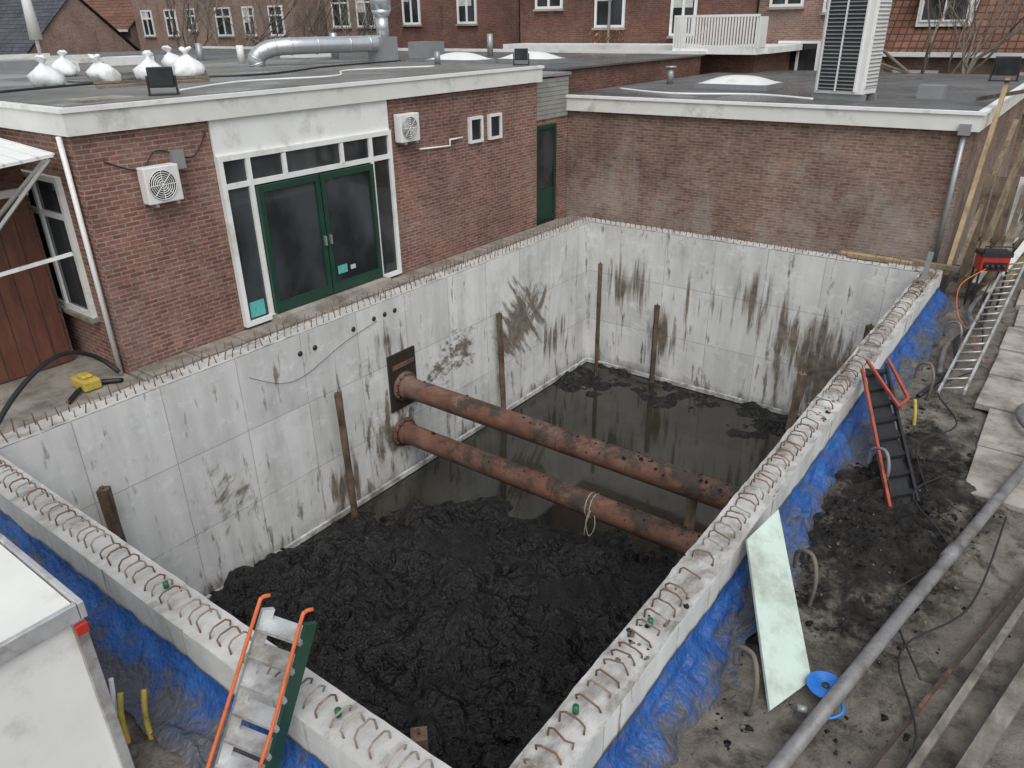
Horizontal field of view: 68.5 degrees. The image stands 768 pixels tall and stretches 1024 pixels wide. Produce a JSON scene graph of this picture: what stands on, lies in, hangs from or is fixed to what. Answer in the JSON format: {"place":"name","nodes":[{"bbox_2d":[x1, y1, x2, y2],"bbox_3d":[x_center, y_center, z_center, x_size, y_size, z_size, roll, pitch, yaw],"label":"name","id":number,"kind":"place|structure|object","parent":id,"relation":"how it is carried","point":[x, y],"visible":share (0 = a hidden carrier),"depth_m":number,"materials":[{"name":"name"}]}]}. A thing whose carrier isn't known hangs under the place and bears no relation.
{"place":"outdoors","nodes":[
{"label":"outdoors","id":0,"kind":"place"},
{"bbox_2d":[110,695,187,767],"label":"muddy site ground","id":1,"kind":"structure","parent":0,"point":[145,751],"depth_m":5.98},
{"bbox_2d":[0,533,134,767],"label":"white box trailer","id":2,"kind":"object","parent":1,"relation":"on","point":[57,709],"visible":1,"depth_m":4.92,"materials":[{"name":"paint"}]},
{"bbox_2d":[0,511,325,767],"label":"blue tarpaulin","id":3,"kind":"object","parent":1,"relation":"on","point":[186,699],"visible":0.62,"depth_m":6.46,"materials":[{"name":"plastic"}]},
{"bbox_2d":[206,593,317,767],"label":"orange step stair","id":4,"kind":"object","parent":1,"relation":"on","point":[276,721],"visible":1,"depth_m":5.34,"materials":[{"name":"metal"}]},
{"bbox_2d":[108,399,916,744],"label":"yellow hoses","id":5,"kind":"object","parent":1,"relation":"on","point":[118,703],"visible":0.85,"depth_m":6.00,"materials":[{"name":"plastic"}]},
{"bbox_2d":[0,215,584,435],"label":"terrace paving","id":6,"kind":"structure","parent":0,"point":[47,390],"depth_m":11.18,"materials":[{"name":"concrete"}]},
{"bbox_2d":[0,138,75,383],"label":"canopy frame","id":7,"kind":"structure","parent":6,"relation":"on","point":[34,334],"depth_m":10.67,"materials":[{"name":"metal"}]},
{"bbox_2d":[0,187,71,383],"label":"brown door","id":8,"kind":"structure","parent":7,"relation":"in","point":[31,328],"depth_m":10.77,"materials":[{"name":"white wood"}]},
{"bbox_2d":[0,350,123,424],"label":"black hose","id":9,"kind":"object","parent":6,"relation":"on","point":[22,386],"visible":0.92,"depth_m":10.06,"materials":[{"name":"rubber"}]},
{"bbox_2d":[70,372,101,391],"bbox_3d":[-6.023,-0.051,10.625,0.400,0.200,0.250,17,31,33],"label":"yellow pump","id":10,"kind":"object","parent":6,"relation":"on","point":[86,381],"visible":0.98,"depth_m":10.54,"materials":[{"name":"plastic"}]},
{"bbox_2d":[55,136,123,374],"bbox_3d":[-5.767,-1.652,10.323,0.070,3.340,0.070,17,31,33],"label":"drainpipe","id":11,"kind":"object","parent":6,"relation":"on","point":[66,167],"visible":1,"depth_m":10.22,"materials":[{"name":"white plastic"}]},
{"bbox_2d":[249,276,390,324],"bbox_3d":[-3.332,-1.626,13.417,0.300,0.440,2.960,17,31,33],"label":"door step and sticker","id":12,"kind":"object","parent":6,"relation":"on","point":[257,307],"visible":0.96,"depth_m":13.23,"materials":[{"name":"concrete"}]},
{"bbox_2d":[209,362,799,767],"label":"excavated peat soil","id":13,"kind":"structure","parent":0,"point":[518,626],"depth_m":11.18,"materials":[{"name":"soil"}]},
{"bbox_2d":[96,485,126,542],"bbox_3d":[-5.399,2.740,10.617,0.140,3.100,0.140,-4,26,-7],"label":"timber post","id":14,"kind":"object","parent":13,"relation":"on","point":[105,497],"visible":0.41,"depth_m":10.07,"materials":[{"name":"wood"}]},
{"bbox_2d":[334,390,358,517],"bbox_3d":[-2.938,1.446,13.462,0.167,2.903,0.238,-4,26,-7],"label":"timber post","id":15,"kind":"object","parent":13,"relation":"on","point":[345,450],"visible":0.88,"depth_m":13.31,"materials":[{"name":"wood"}]},
{"bbox_2d":[410,726,428,751],"bbox_3d":[-0.696,4.305,6.585,0.130,3.650,0.130,-4,26,-7],"label":"timber post","id":16,"kind":"object","parent":13,"relation":"on","point":[419,736],"visible":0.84,"depth_m":5.80,"materials":[{"name":"wood"}]},
{"bbox_2d":[496,311,505,408],"bbox_3d":[-0.231,-0.291,17.038,0.174,2.852,0.174,-4,26,-7],"label":"timber post","id":17,"kind":"object","parent":13,"relation":"on","point":[501,359],"visible":0.84,"depth_m":16.86,"materials":[{"name":"wood"}]},
{"bbox_2d":[594,262,602,376],"bbox_3d":[2.180,-1.510,19.053,0.126,3.232,0.197,-4,26,-7],"label":"timber post","id":18,"kind":"object","parent":13,"relation":"on","point":[598,308],"visible":0.94,"depth_m":18.96,"materials":[{"name":"wood"}]},
{"bbox_2d":[649,303,659,382],"bbox_3d":[3.571,-0.931,18.878,0.112,2.300,0.112,-4,26,-7],"label":"timber post","id":19,"kind":"object","parent":13,"relation":"on","point":[654,343],"visible":0.95,"depth_m":18.79,"materials":[{"name":"wood"}]},
{"bbox_2d":[679,498,697,560],"bbox_3d":[2.815,2.534,12.112,0.162,1.952,0.162,-4,26,-7],"label":"timber post","id":20,"kind":"object","parent":13,"relation":"on","point":[690,514],"visible":0.24,"depth_m":11.83,"materials":[{"name":"brown wood"}]},
{"bbox_2d":[785,371,806,430],"bbox_3d":[6.227,0.489,16.542,0.207,1.706,0.207,-4,26,-7],"label":"timber post","id":21,"kind":"object","parent":13,"relation":"on","point":[797,397],"visible":0.86,"depth_m":16.41,"materials":[{"name":"brown wood"}]},
{"bbox_2d":[293,362,784,558],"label":"pit water","id":22,"kind":"structure","parent":0,"point":[681,433],"depth_m":16.05,"materials":[{"name":"liquid"}]},
{"bbox_2d":[503,43,700,49],"bbox_3d":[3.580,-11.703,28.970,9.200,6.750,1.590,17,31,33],"label":"fascia","id":23,"kind":"object","parent":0,"point":[616,46],"visible":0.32,"depth_m":28.12,"materials":[{"name":"paint"}]},
{"bbox_2d":[669,260,1023,767],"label":"muddy site ground","id":24,"kind":"structure","parent":0,"point":[877,689],"depth_m":7.17,"materials":[{"name":"soil"}]},
{"bbox_2d":[0,214,942,767],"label":"concrete basement pit","id":25,"kind":"object","parent":24,"relation":"in","point":[214,470],"visible":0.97,"depth_m":12.57,"materials":[{"name":"concrete"}]},
{"bbox_2d":[393,417,701,554],"bbox_3d":[0.835,1.871,12.940,7.450,0.600,0.600,17,31,33],"label":"rusty strut pipe","id":26,"kind":"object","parent":25,"relation":"attached to","point":[673,536],"visible":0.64,"depth_m":12.87,"materials":[{"name":"metal"}]},
{"bbox_2d":[386,345,740,509],"bbox_3d":[0.873,0.836,12.563,7.496,1.170,0.720,17,31,33],"label":"rusty strut pipe","id":27,"kind":"object","parent":25,"relation":"attached to","point":[407,387],"visible":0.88,"depth_m":12.54,"materials":[{"name":"metal"}]},
{"bbox_2d":[839,250,957,270],"bbox_3d":[7.848,-2.533,15.337,2.210,0.090,0.469,17,31,33],"label":"timber offcut","id":28,"kind":"object","parent":25,"relation":"on","point":[888,258],"visible":0.91,"depth_m":15.35,"materials":[{"name":"brown wood"}]},
{"bbox_2d":[595,287,960,767],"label":"blue tarpaulin","id":29,"kind":"object","parent":24,"relation":"on","point":[685,692],"visible":0.77,"depth_m":6.96,"materials":[{"name":"plastic"}]},
{"bbox_2d":[746,509,809,710],"bbox_3d":[2.405,1.976,6.870,0.422,0.686,1.937,2,26,5],"label":"mint insulation board","id":30,"kind":"object","parent":24,"relation":"on","point":[785,665],"visible":0.86,"depth_m":6.74,"materials":[{"name":"plastic"}]},
{"bbox_2d":[613,278,1022,767],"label":"soil clods","id":31,"kind":"object","parent":24,"relation":"on","point":[891,709],"visible":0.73,"depth_m":7.83,"materials":[{"name":"soil"}]},
{"bbox_2d":[797,671,844,719],"bbox_3d":[2.570,2.568,6.216,0.350,0.077,0.507,11,28,24],"label":"lay flat hose coil","id":32,"kind":"object","parent":24,"relation":"on","point":[820,684],"visible":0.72,"depth_m":6.29,"materials":[{"name":"blue plastic"}]},
{"bbox_2d":[733,321,962,716],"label":"wellpoint hoses","id":33,"kind":"object","parent":24,"relation":"on","point":[737,648],"visible":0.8,"depth_m":7.20,"materials":[{"name":"grey plastic"}]},
{"bbox_2d":[861,358,919,508],"bbox_3d":[4.765,0.544,9.408,0.472,0.853,2.510,5,26,12],"label":"folded stepladder","id":34,"kind":"object","parent":24,"relation":"on","point":[880,390],"visible":0.99,"depth_m":9.40,"materials":[{"name":"metal"}]},
{"bbox_2d":[766,460,1023,767],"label":"grey drain pipe","id":35,"kind":"object","parent":24,"relation":"on","point":[792,749],"visible":1,"depth_m":6.68,"materials":[{"name":"plastic"}]},
{"bbox_2d":[866,578,1023,767],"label":"steel rod","id":36,"kind":"object","parent":24,"relation":"on","point":[916,711],"visible":1,"depth_m":6.35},
{"bbox_2d":[893,294,1006,767],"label":"header hose","id":37,"kind":"object","parent":24,"relation":"on","point":[953,340],"visible":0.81,"depth_m":8.85,"materials":[{"name":"grey plastic"}]},
{"bbox_2d":[907,597,1023,767],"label":"timber beam","id":38,"kind":"structure","parent":24,"relation":"on","point":[935,734],"depth_m":6.21,"materials":[{"name":"wood"}]},
{"bbox_2d":[944,78,1010,274],"bbox_3d":[9.052,-4.003,14.653,0.080,3.578,1.428,20,32,36],"label":"timber prop","id":39,"kind":"object","parent":24,"relation":"on","point":[978,172],"visible":1,"depth_m":14.61,"materials":[{"name":"brown wood"}]},
{"bbox_2d":[988,56,1021,81],"bbox_3d":[9.379,-5.982,14.273,0.480,0.436,0.200,7,27,15],"label":"floodlight","id":40,"kind":"object","parent":39,"relation":"on","point":[1006,66],"visible":1,"depth_m":14.23,"materials":[{"name":"black metal"}]},
{"bbox_2d":[937,262,1023,394],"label":"aluminium ladder","id":41,"kind":"object","parent":24,"relation":"on","point":[974,369],"visible":0.95,"depth_m":12.33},
{"bbox_2d":[955,119,1018,265],"bbox_3d":[9.661,-3.898,15.278,0.090,2.631,2.050,21,33,38],"label":"timber prop","id":42,"kind":"object","parent":24,"relation":"on","point":[981,206],"visible":0.86,"depth_m":15.25,"materials":[{"name":"brown wood"}]},
{"bbox_2d":[963,246,1014,310],"bbox_3d":[9.120,-2.052,14.387,0.540,1.264,0.390,3,26,8],"label":"power distribution box","id":43,"kind":"object","parent":24,"relation":"on","point":[989,259],"visible":0.99,"depth_m":14.17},
{"bbox_2d":[956,663,1023,767],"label":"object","id":44,"kind":"object","parent":24,"relation":"on","point":[979,752],"visible":1,"depth_m":5.83,"materials":[{"name":"wood"}]},
{"bbox_2d":[958,174,1023,292],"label":"timber fence","id":45,"kind":"object","parent":24,"relation":"on","point":[998,188],"visible":0.37,"depth_m":15.21,"materials":[{"name":"brown wood"}]},
{"bbox_2d":[964,215,1023,295],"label":"stacked boards","id":46,"kind":"object","parent":24,"relation":"on","point":[985,281],"visible":0.51,"depth_m":14.84,"materials":[{"name":"grey wood"}]},
{"bbox_2d":[964,139,1023,288],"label":"timber prop","id":47,"kind":"object","parent":24,"relation":"on","point":[1003,197],"visible":0.91,"depth_m":14.75,"materials":[{"name":"brown wood"}]},
{"bbox_2d":[966,289,1023,513],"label":"paving slabs","id":48,"kind":"structure","parent":24,"relation":"on","point":[998,458],"depth_m":10.36,"materials":[{"name":"concrete"}]},
{"bbox_2d":[994,186,1023,279],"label":"timber prop","id":49,"kind":"object","parent":24,"relation":"on","point":[1015,218],"visible":0.56,"depth_m":14.77,"materials":[{"name":"brown wood"}]},
{"bbox_2d":[940,186,1023,291],"bbox_3d":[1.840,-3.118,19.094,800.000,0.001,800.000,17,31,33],"label":"ground","id":50,"kind":"structure","parent":0,"point":[945,285],"depth_m":19.73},
{"bbox_2d":[28,0,136,53],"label":"walls","id":51,"kind":"structure","parent":50,"relation":"on","point":[76,26],"depth_m":49.42,"materials":[{"name":"brick"}]},
{"bbox_2d":[0,0,140,54],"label":"roof","id":52,"kind":"structure","parent":51,"relation":"on","point":[14,37],"depth_m":48.80,"materials":[{"name":"grey tile"}]},
{"bbox_2d":[0,43,204,71],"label":"flat roof building","id":53,"kind":"structure","parent":50,"relation":"on","point":[16,62],"depth_m":21.76,"materials":[{"name":"brick"}]},
{"bbox_2d":[21,0,42,54],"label":"folded parasol","id":54,"kind":"object","parent":53,"relation":"on","point":[33,29],"visible":0.81,"depth_m":19.65,"materials":[{"name":"white fabric"}]},
{"bbox_2d":[120,21,140,49],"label":"walls","id":55,"kind":"structure","parent":50,"relation":"on","point":[131,34],"depth_m":53.52,"materials":[{"name":"brick"}]},
{"bbox_2d":[83,0,134,31],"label":"roof","id":56,"kind":"structure","parent":55,"relation":"on","point":[118,15],"depth_m":54.68,"materials":[{"name":"red tile"}]},
{"bbox_2d":[157,0,227,48],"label":"bare tree","id":57,"kind":"object","parent":50,"relation":"on","point":[187,24],"visible":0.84,"depth_m":42.50,"materials":[{"name":"brown plant"}]},
{"bbox_2d":[131,0,327,50],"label":"walls","id":58,"kind":"structure","parent":50,"relation":"on","point":[162,39],"depth_m":47.58,"materials":[{"name":"brick"}]},
{"bbox_2d":[140,5,286,37],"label":"windows","id":59,"kind":"structure","parent":58,"relation":"attached to","point":[149,27],"depth_m":46.82,"materials":[{"name":"white paint"}]},
{"bbox_2d":[203,0,304,46],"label":"bare tree","id":60,"kind":"object","parent":50,"relation":"on","point":[261,37],"visible":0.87,"depth_m":39.96,"materials":[{"name":"brown plant"}]},
{"bbox_2d":[0,83,536,375],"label":"walls","id":61,"kind":"structure","parent":50,"relation":"on","point":[166,276],"depth_m":11.49,"materials":[{"name":"red brick"}]},
{"bbox_2d":[21,169,100,323],"bbox_3d":[-6.742,-2.031,10.956,1.700,2.060,0.120,17,31,33],"label":"side window","id":62,"kind":"structure","parent":61,"relation":"attached to","point":[49,206],"depth_m":10.79,"materials":[{"name":"white paint"}]},
{"bbox_2d":[136,163,183,207],"bbox_3d":[-4.937,-2.794,10.571,0.235,0.540,0.520,17,31,33],"label":"air conditioner unit","id":63,"kind":"object","parent":61,"relation":"attached to","point":[159,183],"visible":1,"depth_m":10.47,"materials":[{"name":"white plastic"}]},
{"bbox_2d":[0,65,543,136],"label":"fascia","id":64,"kind":"structure","parent":61,"relation":"on","point":[82,120],"depth_m":11.17,"materials":[{"name":"white paint"}]},
{"bbox_2d":[0,59,537,107],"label":"roof","id":65,"kind":"structure","parent":64,"relation":"on","point":[54,97],"depth_m":13.88,"materials":[{"name":"grey"}]},
{"bbox_2d":[0,45,440,102],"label":"roof clutter","id":66,"kind":"object","parent":65,"relation":"on","point":[240,53],"visible":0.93,"depth_m":13.57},
{"bbox_2d":[27,54,66,86],"bbox_3d":[-7.731,-5.189,12.460,0.635,0.499,0.522,17,31,33],"label":"sandbag","id":67,"kind":"object","parent":66,"relation":"on","point":[42,74],"visible":0.89,"depth_m":12.32,"materials":[{"name":"fabric"}]},
{"bbox_2d":[51,50,78,75],"bbox_3d":[-9.151,-6.534,15.310,0.671,0.489,0.530,17,31,33],"label":"sandbag","id":68,"kind":"object","parent":66,"relation":"on","point":[65,66],"visible":0.77,"depth_m":15.21,"materials":[{"name":"fabric"}]},
{"bbox_2d":[86,54,121,81],"bbox_3d":[-7.157,-5.520,13.154,0.551,0.478,0.515,4,26,10],"label":"sandbag","id":69,"kind":"object","parent":66,"relation":"on","point":[97,70],"visible":0.92,"depth_m":13.03,"materials":[{"name":"fabric"}]},
{"bbox_2d":[133,50,161,78],"bbox_3d":[-6.659,-5.855,13.809,0.664,0.499,0.545,17,31,33],"label":"sandbag","id":70,"kind":"object","parent":66,"relation":"on","point":[139,70],"visible":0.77,"depth_m":13.73,"materials":[{"name":"fabric"}]},
{"bbox_2d":[145,66,179,95],"bbox_3d":[-4.978,-4.303,10.680,0.400,0.372,0.200,-7,26,-13],"label":"floodlight","id":71,"kind":"object","parent":66,"relation":"on","point":[160,77],"visible":1,"depth_m":10.63,"materials":[{"name":"black metal"}]},
{"bbox_2d":[172,46,204,76],"bbox_3d":[-6.247,-6.163,14.386,0.580,0.543,0.656,-23,33,-38],"label":"sandbag","id":72,"kind":"object","parent":66,"relation":"on","point":[185,64],"visible":0.84,"depth_m":14.29,"materials":[{"name":"fabric"}]},
{"bbox_2d":[247,0,398,66],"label":"ventilation duct","id":73,"kind":"object","parent":65,"relation":"on","point":[381,45],"visible":0.99,"depth_m":18.60,"materials":[{"name":"metal"}]},
{"bbox_2d":[104,132,462,170],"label":"wall cables","id":74,"kind":"object","parent":61,"relation":"attached to","point":[177,156],"depth_m":10.71,"materials":[{"name":"black rubber"}]},
{"bbox_2d":[207,100,401,327],"bbox_3d":[-3.323,-3.035,12.977,0.090,3.240,3.620,17,31,33],"label":"window frame","id":75,"kind":"object","parent":61,"relation":"attached to","point":[250,153],"visible":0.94,"depth_m":12.29,"materials":[{"name":"white paint"}]},
{"bbox_2d":[255,164,382,313],"bbox_3d":[-3.235,-2.582,13.129,0.108,2.110,2.480,17,31,33],"label":"double door","id":76,"kind":"structure","parent":75,"relation":"attached to","point":[321,235],"depth_m":13.04,"materials":[{"name":"green paint"}]},
{"bbox_2d":[393,112,419,144],"bbox_3d":[-1.962,-4.776,14.060,0.235,0.540,0.500,17,31,33],"label":"air conditioner unit","id":77,"kind":"object","parent":61,"relation":"attached to","point":[406,127],"visible":1,"depth_m":13.94,"materials":[{"name":"white plastic"}]},
{"bbox_2d":[467,115,483,143],"bbox_3d":[-0.758,-5.325,15.737,0.070,0.520,0.440,17,31,33],"label":"toilet window","id":78,"kind":"structure","parent":61,"relation":"attached to","point":[475,129],"depth_m":15.73,"materials":[{"name":"white plastic"}]},
{"bbox_2d":[487,112,502,139],"bbox_3d":[-0.370,-5.556,16.205,0.070,0.520,0.440,17,31,33],"label":"toilet window","id":79,"kind":"structure","parent":61,"relation":"attached to","point":[494,125],"depth_m":16.19,"materials":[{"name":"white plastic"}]},
{"bbox_2d":[193,0,356,42],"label":"bare tree","id":80,"kind":"object","parent":50,"relation":"on","point":[311,18],"visible":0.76,"depth_m":37.14,"materials":[{"name":"brown plant"}]},
{"bbox_2d":[325,0,376,35],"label":"walls","id":81,"kind":"structure","parent":50,"relation":"on","point":[353,31],"depth_m":41.98,"materials":[{"name":"brick"}]},
{"bbox_2d":[331,0,375,28],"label":"windows","id":82,"kind":"structure","parent":81,"relation":"attached to","point":[358,14],"depth_m":41.62,"materials":[{"name":"white paint"}]},
{"bbox_2d":[293,0,411,36],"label":"bare tree","id":83,"kind":"object","parent":50,"relation":"on","point":[368,18],"visible":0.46,"depth_m":36.71,"materials":[{"name":"brown plant"}]},
{"bbox_2d":[388,0,519,48],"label":"walls","id":84,"kind":"structure","parent":50,"relation":"on","point":[499,20],"depth_m":34.24,"materials":[{"name":"brick"}]},
{"bbox_2d":[401,0,477,26],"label":"windows","id":85,"kind":"structure","parent":84,"relation":"attached to","point":[466,13],"depth_m":33.98,"materials":[{"name":"white paint"}]},
{"bbox_2d":[537,77,567,225],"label":"walls","id":86,"kind":"structure","parent":50,"relation":"on","point":[561,153],"depth_m":18.98,"materials":[{"name":"red brick"}]},
{"bbox_2d":[537,123,556,222],"bbox_3d":[0.823,-5.177,18.516,0.060,2.300,0.860,17,31,33],"label":"green door","id":87,"kind":"structure","parent":86,"relation":"attached to","point":[546,169],"depth_m":18.52,"materials":[{"name":"paint"}]},
{"bbox_2d":[535,71,571,119],"bbox_3d":[-1.023,-7.490,19.286,5.020,0.990,1.550,17,31,33],"label":"siding","id":88,"kind":"object","parent":86,"relation":"attached to","point":[552,97],"visible":0.59,"depth_m":17.98,"materials":[{"name":"grey metal"}]},
{"bbox_2d":[542,56,700,92],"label":"walls","id":89,"kind":"structure","parent":50,"relation":"on","point":[590,78],"depth_m":21.37,"materials":[{"name":"brick"}]},
{"bbox_2d":[50,46,706,70],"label":"roof","id":90,"kind":"structure","parent":89,"relation":"on","point":[577,59],"depth_m":26.28,"materials":[{"name":"grey metal"}]},
{"bbox_2d":[280,33,492,58],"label":"roof vents","id":91,"kind":"object","parent":90,"relation":"on","point":[423,49],"visible":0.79,"depth_m":25.03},
{"bbox_2d":[424,52,495,63],"bbox_3d":[-1.482,-9.247,21.322,1.800,0.300,1.000,17,31,33],"label":"roof skylight","id":92,"kind":"object","parent":90,"relation":"on","point":[459,57],"visible":0.94,"depth_m":20.96},
{"bbox_2d":[495,51,567,63],"bbox_3d":[0.539,-9.214,21.191,1.800,0.300,1.000,17,31,33],"label":"roof skylight","id":93,"kind":"object","parent":90,"relation":"on","point":[536,57],"visible":0.69,"depth_m":20.79},
{"bbox_2d":[520,0,759,44],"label":"walls","id":94,"kind":"structure","parent":50,"relation":"on","point":[647,21],"depth_m":28.48,"materials":[{"name":"brick"}]},
{"bbox_2d":[533,0,697,38],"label":"windows","id":95,"kind":"structure","parent":94,"relation":"attached to","point":[678,7],"depth_m":28.59,"materials":[{"name":"white paint"}]},
{"bbox_2d":[672,14,802,74],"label":"balcony","id":96,"kind":"structure","parent":50,"relation":"on","point":[759,54],"depth_m":24.84,"materials":[{"name":"white paint"}]},
{"bbox_2d":[758,0,824,67],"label":"walls","id":97,"kind":"structure","parent":50,"relation":"on","point":[792,25],"depth_m":26.89,"materials":[{"name":"brick"}]},
{"bbox_2d":[766,0,827,70],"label":"windows","id":98,"kind":"structure","parent":97,"relation":"attached to","point":[806,57],"depth_m":26.93,"materials":[{"name":"white paint"}]},
{"bbox_2d":[566,98,1023,288],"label":"walls","id":99,"kind":"structure","parent":50,"relation":"on","point":[851,188],"depth_m":16.69,"materials":[{"name":"brown brick"}]},
{"bbox_2d":[566,83,1023,131],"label":"fascia","id":100,"kind":"structure","parent":99,"relation":"on","point":[937,119],"depth_m":15.85,"materials":[{"name":"white paint"}]},
{"bbox_2d":[568,66,1023,110],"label":"roof","id":101,"kind":"structure","parent":100,"relation":"on","point":[938,91],"depth_m":18.34,"materials":[{"name":"grey plastic"}]},
{"bbox_2d":[694,75,784,90],"bbox_3d":[5.875,-7.809,19.405,1.900,0.300,1.300,17,31,33],"label":"roof skylight","id":102,"kind":"object","parent":101,"relation":"on","point":[741,82],"visible":1,"depth_m":19.00},
{"bbox_2d":[811,0,892,100],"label":"rooftop condenser","id":103,"kind":"object","parent":101,"relation":"on","point":[854,34],"visible":1,"depth_m":15.72,"materials":[{"name":"white metal"}]},
{"bbox_2d":[932,124,972,262],"bbox_3d":[8.593,-3.692,14.771,0.200,2.700,0.190,17,31,33],"label":"downpipe","id":104,"kind":"object","parent":99,"relation":"attached to","point":[964,131],"visible":0.85,"depth_m":14.65,"materials":[{"name":"grey metal"}]},
{"bbox_2d":[808,0,1023,73],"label":"bare tree","id":105,"kind":"object","parent":50,"relation":"on","point":[993,49],"visible":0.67,"depth_m":23.45,"materials":[{"name":"brown plant"}]},
{"bbox_2d":[879,57,1023,186],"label":"walls","id":106,"kind":"structure","parent":50,"relation":"on","point":[940,64],"depth_m":26.22,"materials":[{"name":"brick"}]},
{"bbox_2d":[882,0,1023,57],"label":"roof","id":107,"kind":"structure","parent":106,"relation":"on","point":[903,38],"depth_m":26.08,"materials":[{"name":"red tile"}]},
{"bbox_2d":[915,0,979,26],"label":"dormer","id":108,"kind":"object","parent":107,"relation":"on","point":[922,11],"visible":0.64,"depth_m":26.09,"materials":[{"name":"white paint"}]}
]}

